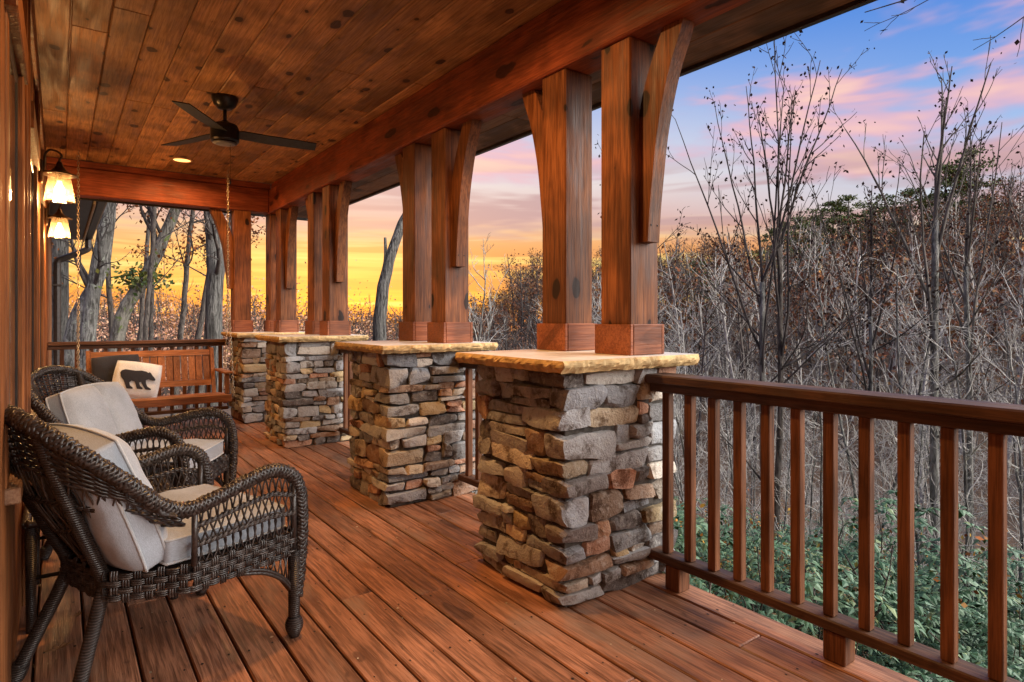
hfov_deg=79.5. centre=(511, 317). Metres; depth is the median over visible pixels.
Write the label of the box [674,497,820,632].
rhododendron shrub
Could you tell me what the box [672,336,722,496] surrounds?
bare sapling
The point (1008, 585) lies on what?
rhododendron shrub
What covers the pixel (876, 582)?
rhododendron shrub
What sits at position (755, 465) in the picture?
bare sapling
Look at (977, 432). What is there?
bare sapling
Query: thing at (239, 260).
porch post
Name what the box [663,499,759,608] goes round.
rhododendron shrub
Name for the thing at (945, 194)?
pine tree
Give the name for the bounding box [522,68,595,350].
porch post
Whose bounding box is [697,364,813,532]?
bare sapling
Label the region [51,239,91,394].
downspout
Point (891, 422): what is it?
bare sapling
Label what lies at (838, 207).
pine tree
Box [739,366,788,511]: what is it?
bare sapling
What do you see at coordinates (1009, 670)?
rhododendron shrub
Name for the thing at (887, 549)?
rhododendron shrub
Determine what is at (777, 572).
rhododendron shrub
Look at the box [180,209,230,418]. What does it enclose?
tulip tree
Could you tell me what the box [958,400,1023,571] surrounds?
bare sapling
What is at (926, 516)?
bare sapling
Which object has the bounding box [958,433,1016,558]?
bare sapling
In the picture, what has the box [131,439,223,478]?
seat cushion
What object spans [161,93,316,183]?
ceiling fan
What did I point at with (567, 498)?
stone pier
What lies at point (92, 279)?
leaning beech
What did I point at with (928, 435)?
bare sapling
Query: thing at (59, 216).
wall lantern
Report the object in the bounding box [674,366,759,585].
bare sapling
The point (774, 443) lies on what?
bare sapling
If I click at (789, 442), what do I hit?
bare sapling
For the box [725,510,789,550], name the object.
rhododendron shrub
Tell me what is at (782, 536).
rhododendron shrub
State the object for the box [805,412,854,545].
bare sapling
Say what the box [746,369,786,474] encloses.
bare sapling
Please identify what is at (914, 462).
bare sapling
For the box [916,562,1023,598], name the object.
rhododendron shrub
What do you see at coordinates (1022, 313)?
bare sapling
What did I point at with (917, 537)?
bare sapling
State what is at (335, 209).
porch post
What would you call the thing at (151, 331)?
oak tree
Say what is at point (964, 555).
rhododendron shrub
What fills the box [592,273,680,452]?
bare sapling
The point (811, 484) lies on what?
bare sapling
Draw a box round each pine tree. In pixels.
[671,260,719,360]
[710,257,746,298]
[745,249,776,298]
[760,228,794,311]
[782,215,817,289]
[797,204,840,269]
[813,199,852,277]
[824,194,877,275]
[846,200,888,285]
[856,193,911,284]
[889,187,940,257]
[903,163,972,276]
[939,145,1013,260]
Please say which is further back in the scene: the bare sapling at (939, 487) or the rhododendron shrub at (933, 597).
the bare sapling at (939, 487)
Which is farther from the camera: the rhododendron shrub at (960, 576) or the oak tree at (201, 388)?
the oak tree at (201, 388)
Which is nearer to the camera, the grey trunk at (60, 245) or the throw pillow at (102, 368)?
the throw pillow at (102, 368)
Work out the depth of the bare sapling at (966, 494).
8.52 m
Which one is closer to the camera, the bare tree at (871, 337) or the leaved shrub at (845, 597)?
the leaved shrub at (845, 597)
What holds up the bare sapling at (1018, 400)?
on the ground
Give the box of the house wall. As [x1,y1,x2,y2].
[0,0,51,681]
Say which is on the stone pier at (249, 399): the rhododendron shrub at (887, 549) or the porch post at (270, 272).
the porch post at (270, 272)
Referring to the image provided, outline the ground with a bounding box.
[138,256,1023,593]
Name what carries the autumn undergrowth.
on the ground
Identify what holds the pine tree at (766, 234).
on the ground
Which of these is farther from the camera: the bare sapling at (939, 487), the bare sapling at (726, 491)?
the bare sapling at (726, 491)
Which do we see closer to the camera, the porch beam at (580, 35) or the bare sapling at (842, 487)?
the porch beam at (580, 35)
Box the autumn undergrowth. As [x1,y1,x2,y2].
[474,481,1023,659]
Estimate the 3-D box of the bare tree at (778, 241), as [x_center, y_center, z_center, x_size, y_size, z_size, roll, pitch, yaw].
[3.820,0.453,8.945,2.683,9.300,2.989,0,0,-36]
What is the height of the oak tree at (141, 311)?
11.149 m
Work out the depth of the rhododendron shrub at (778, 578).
6.83 m
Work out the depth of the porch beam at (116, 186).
6.72 m
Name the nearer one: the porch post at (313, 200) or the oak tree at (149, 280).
the porch post at (313, 200)
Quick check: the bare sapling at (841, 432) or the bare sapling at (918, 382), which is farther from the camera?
the bare sapling at (841, 432)
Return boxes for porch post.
[209,208,252,331]
[264,214,275,331]
[274,206,298,331]
[305,192,321,333]
[319,181,351,335]
[395,143,430,340]
[427,119,481,342]
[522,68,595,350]
[595,18,693,355]
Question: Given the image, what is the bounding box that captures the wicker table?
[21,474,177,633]
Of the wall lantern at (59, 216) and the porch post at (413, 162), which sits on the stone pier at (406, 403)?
the porch post at (413, 162)
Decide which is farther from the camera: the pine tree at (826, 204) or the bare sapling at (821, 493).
the pine tree at (826, 204)
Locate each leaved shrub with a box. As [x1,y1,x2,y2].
[664,563,722,595]
[707,527,915,675]
[852,542,962,585]
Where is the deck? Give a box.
[14,416,918,681]
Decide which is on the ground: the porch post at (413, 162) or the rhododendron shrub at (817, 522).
the rhododendron shrub at (817, 522)
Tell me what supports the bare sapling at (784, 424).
on the ground
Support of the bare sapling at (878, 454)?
on the ground
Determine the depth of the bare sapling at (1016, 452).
28.57 m
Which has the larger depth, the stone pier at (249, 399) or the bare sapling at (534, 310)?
the bare sapling at (534, 310)
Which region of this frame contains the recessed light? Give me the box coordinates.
[170,157,193,162]
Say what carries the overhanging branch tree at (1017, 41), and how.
on the ground
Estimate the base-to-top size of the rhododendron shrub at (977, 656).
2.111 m
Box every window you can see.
[4,0,28,505]
[31,101,39,417]
[40,176,44,392]
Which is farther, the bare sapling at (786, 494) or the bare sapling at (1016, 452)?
the bare sapling at (1016, 452)
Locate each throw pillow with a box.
[91,354,139,381]
[112,360,161,398]
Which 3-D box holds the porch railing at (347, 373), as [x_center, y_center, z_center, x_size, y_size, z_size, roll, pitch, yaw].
[-1.163,0.715,5.244,0.140,0.929,1.490,0,0,-36]
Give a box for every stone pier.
[221,331,304,423]
[254,334,368,447]
[334,340,497,506]
[455,349,699,606]
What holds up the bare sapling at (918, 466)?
on the ground
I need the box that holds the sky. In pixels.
[69,0,1023,338]
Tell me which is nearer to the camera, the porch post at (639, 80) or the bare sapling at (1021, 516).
the porch post at (639, 80)
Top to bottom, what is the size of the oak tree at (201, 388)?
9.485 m
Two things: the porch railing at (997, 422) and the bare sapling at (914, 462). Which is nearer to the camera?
the porch railing at (997, 422)
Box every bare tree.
[595,134,691,247]
[666,30,906,608]
[784,159,950,571]
[828,35,1021,581]
[871,97,1023,585]
[961,159,1023,401]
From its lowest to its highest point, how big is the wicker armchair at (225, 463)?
0.943 m
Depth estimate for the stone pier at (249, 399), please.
6.92 m
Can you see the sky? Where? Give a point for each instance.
(888, 85)
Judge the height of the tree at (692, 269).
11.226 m
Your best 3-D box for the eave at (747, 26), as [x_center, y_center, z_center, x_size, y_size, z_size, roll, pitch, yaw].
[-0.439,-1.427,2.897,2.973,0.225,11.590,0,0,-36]
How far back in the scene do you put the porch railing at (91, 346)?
6.84 m
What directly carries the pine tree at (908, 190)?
on the ground
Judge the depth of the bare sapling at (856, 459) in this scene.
20.06 m
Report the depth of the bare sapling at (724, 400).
36.84 m
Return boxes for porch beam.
[46,164,268,214]
[264,0,750,215]
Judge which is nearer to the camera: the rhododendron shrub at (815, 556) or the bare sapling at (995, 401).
the rhododendron shrub at (815, 556)
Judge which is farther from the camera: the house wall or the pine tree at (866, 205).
the pine tree at (866, 205)
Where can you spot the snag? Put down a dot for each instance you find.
(380, 310)
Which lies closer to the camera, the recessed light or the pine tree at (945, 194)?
the recessed light
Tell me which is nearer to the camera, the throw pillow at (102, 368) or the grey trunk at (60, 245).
the throw pillow at (102, 368)
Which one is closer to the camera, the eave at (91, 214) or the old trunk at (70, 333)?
the eave at (91, 214)
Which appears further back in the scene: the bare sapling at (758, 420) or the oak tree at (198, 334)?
the bare sapling at (758, 420)
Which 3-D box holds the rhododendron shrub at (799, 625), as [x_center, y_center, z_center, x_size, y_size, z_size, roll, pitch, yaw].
[1.492,2.659,4.774,2.878,2.493,2.773,0,0,25]
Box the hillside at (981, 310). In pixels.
[68,173,1023,502]
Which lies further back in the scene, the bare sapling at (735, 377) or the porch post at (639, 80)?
the bare sapling at (735, 377)
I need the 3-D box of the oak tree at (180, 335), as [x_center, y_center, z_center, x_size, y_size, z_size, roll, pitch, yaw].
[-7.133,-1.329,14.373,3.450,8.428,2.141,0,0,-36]
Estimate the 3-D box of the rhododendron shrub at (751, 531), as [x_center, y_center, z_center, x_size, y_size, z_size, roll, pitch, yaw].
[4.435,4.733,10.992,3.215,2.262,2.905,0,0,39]
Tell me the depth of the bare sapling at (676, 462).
26.94 m
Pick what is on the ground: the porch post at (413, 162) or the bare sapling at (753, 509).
the bare sapling at (753, 509)
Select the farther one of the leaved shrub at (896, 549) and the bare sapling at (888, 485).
the bare sapling at (888, 485)
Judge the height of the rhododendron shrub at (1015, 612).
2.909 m
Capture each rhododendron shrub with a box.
[662,506,822,635]
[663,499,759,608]
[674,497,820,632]
[680,552,728,599]
[689,531,969,681]
[696,524,930,678]
[705,525,893,668]
[721,511,808,549]
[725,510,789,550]
[728,542,891,605]
[730,518,878,656]
[763,559,977,674]
[787,490,1023,681]
[805,526,892,563]
[806,514,917,582]
[811,525,931,622]
[849,546,1023,666]
[855,589,1023,681]
[862,632,1022,681]
[874,565,1023,677]
[892,558,1023,600]
[894,545,1011,595]
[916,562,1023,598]
[960,541,1023,620]
[968,587,1023,635]
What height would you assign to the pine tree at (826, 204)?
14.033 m
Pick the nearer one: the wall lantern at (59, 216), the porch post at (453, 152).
the porch post at (453, 152)
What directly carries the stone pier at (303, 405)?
on the deck
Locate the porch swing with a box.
[76,150,234,407]
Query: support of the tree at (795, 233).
on the ground
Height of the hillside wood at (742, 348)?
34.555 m
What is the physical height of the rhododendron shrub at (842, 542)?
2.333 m
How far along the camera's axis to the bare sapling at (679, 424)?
39.10 m
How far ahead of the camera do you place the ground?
38.75 m
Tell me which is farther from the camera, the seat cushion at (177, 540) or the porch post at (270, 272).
the porch post at (270, 272)
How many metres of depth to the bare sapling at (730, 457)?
10.92 m
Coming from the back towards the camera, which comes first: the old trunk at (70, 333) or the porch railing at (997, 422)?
the old trunk at (70, 333)
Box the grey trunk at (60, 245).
[52,238,68,383]
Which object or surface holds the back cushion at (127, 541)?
on the wicker armchair at (51, 452)
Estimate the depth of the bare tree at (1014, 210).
9.70 m
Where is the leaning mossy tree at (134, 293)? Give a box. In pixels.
[95,204,181,351]
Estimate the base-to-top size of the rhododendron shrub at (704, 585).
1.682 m
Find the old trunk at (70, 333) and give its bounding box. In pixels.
[63,208,115,389]
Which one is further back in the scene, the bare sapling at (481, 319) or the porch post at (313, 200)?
the bare sapling at (481, 319)
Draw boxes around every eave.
[47,0,876,220]
[47,197,107,241]
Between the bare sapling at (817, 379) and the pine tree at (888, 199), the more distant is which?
the pine tree at (888, 199)
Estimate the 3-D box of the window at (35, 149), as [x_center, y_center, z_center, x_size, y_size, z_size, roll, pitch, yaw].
[-2.582,-0.239,3.259,0.126,1.542,1.050,0,0,-36]
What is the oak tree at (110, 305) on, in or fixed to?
on the ground
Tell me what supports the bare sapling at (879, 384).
on the ground
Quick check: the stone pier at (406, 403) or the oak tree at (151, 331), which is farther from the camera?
the oak tree at (151, 331)
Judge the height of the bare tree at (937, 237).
9.481 m
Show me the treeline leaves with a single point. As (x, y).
(132, 338)
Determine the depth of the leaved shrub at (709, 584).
5.46 m
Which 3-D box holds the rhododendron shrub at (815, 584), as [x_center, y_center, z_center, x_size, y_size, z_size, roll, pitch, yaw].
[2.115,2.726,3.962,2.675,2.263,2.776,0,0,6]
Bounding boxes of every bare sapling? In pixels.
[468,232,508,492]
[473,280,506,350]
[519,297,542,349]
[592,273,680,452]
[592,279,600,322]
[664,342,704,504]
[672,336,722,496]
[674,340,783,526]
[674,365,732,503]
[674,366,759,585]
[674,368,785,536]
[674,395,704,518]
[674,397,683,454]
[683,355,774,549]
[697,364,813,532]
[702,360,758,470]
[705,345,755,456]
[720,377,805,535]
[724,382,917,563]
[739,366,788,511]
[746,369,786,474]
[746,406,817,485]
[746,414,819,536]
[749,249,987,556]
[750,423,857,564]
[771,372,819,488]
[774,379,809,460]
[780,361,849,542]
[781,415,847,519]
[782,410,813,479]
[805,267,1016,559]
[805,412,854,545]
[806,239,1014,585]
[806,378,856,483]
[812,368,929,542]
[812,447,857,539]
[839,291,1023,598]
[842,365,925,565]
[843,383,987,596]
[845,428,920,553]
[856,419,924,530]
[874,420,975,564]
[874,425,939,508]
[875,424,960,557]
[875,426,1018,572]
[876,316,1023,613]
[879,424,983,565]
[885,359,963,505]
[914,261,1023,597]
[924,294,1023,562]
[958,352,1018,507]
[958,382,1013,520]
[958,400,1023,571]
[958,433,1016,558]
[975,369,1023,497]
[979,395,1023,501]
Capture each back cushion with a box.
[29,423,167,571]
[45,382,145,445]
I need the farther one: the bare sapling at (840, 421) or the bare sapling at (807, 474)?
the bare sapling at (807, 474)
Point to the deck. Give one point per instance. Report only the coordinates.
(422, 591)
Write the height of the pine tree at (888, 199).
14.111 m
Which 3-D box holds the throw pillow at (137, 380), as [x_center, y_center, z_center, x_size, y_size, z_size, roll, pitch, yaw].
[-3.732,0.624,6.128,0.408,0.378,0.142,11,-28,-30]
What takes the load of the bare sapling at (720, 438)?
on the ground
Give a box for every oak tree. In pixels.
[52,203,143,338]
[124,207,153,410]
[133,206,170,350]
[140,207,229,422]
[147,211,265,418]
[156,207,262,415]
[186,214,261,407]
[194,218,230,407]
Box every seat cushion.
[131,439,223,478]
[158,484,285,565]
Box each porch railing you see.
[47,339,228,414]
[339,350,352,436]
[455,359,482,487]
[645,372,1023,681]
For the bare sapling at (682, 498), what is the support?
on the ground
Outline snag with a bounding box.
[373,213,402,340]
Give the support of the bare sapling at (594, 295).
on the ground
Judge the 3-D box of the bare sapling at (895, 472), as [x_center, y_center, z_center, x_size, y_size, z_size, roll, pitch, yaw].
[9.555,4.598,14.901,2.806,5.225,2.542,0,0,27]
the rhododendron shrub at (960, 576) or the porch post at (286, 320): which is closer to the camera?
the porch post at (286, 320)
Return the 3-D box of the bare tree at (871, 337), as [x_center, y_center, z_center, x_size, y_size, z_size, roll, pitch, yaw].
[5.331,1.557,9.384,2.088,7.868,1.739,0,0,15]
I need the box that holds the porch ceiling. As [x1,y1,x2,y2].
[34,0,579,189]
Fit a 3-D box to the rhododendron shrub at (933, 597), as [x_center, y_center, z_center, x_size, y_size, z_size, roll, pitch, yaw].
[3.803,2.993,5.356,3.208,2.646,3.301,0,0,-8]
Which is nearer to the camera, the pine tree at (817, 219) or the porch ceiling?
the porch ceiling
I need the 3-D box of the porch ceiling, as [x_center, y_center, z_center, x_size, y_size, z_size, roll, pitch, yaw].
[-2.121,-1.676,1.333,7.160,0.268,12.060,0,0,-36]
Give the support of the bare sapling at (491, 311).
on the ground
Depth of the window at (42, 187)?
5.01 m
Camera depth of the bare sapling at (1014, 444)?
14.44 m
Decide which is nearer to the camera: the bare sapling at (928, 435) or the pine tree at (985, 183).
the bare sapling at (928, 435)
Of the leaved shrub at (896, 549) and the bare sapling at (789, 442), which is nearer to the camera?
the leaved shrub at (896, 549)
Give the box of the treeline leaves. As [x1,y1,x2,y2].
[68,252,536,406]
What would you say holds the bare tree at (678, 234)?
on the ground
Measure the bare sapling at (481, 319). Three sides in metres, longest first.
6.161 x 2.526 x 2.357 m
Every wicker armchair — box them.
[4,404,308,681]
[31,365,238,560]
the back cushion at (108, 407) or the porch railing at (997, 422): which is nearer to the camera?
the porch railing at (997, 422)
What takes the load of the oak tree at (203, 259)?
on the ground
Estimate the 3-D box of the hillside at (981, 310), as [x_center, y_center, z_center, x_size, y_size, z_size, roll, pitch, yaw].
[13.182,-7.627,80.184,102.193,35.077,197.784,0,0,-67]
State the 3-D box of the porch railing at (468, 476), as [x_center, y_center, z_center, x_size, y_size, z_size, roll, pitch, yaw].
[-0.038,0.715,3.713,0.140,0.929,0.970,0,0,-36]
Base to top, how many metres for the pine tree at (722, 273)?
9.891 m
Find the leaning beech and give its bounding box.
[52,202,129,370]
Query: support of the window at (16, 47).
in the house wall
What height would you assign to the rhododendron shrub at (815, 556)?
2.193 m
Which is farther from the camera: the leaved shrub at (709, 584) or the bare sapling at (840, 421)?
the bare sapling at (840, 421)
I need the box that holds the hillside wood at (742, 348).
[68,162,1023,476]
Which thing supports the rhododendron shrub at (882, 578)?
on the ground
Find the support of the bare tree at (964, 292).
on the ground
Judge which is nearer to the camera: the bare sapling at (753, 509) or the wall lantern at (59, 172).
the wall lantern at (59, 172)
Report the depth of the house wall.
2.20 m
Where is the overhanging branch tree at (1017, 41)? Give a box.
[860,0,1023,55]
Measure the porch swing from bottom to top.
2.495 m
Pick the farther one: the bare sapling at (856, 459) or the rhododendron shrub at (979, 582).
the bare sapling at (856, 459)
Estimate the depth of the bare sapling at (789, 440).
31.44 m
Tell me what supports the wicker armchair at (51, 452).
on the deck
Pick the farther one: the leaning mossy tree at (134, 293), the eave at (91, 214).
the leaning mossy tree at (134, 293)
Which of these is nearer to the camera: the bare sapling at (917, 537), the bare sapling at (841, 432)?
the bare sapling at (917, 537)
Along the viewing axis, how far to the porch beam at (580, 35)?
3.53 m
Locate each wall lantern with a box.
[39,149,77,197]
[45,200,72,234]

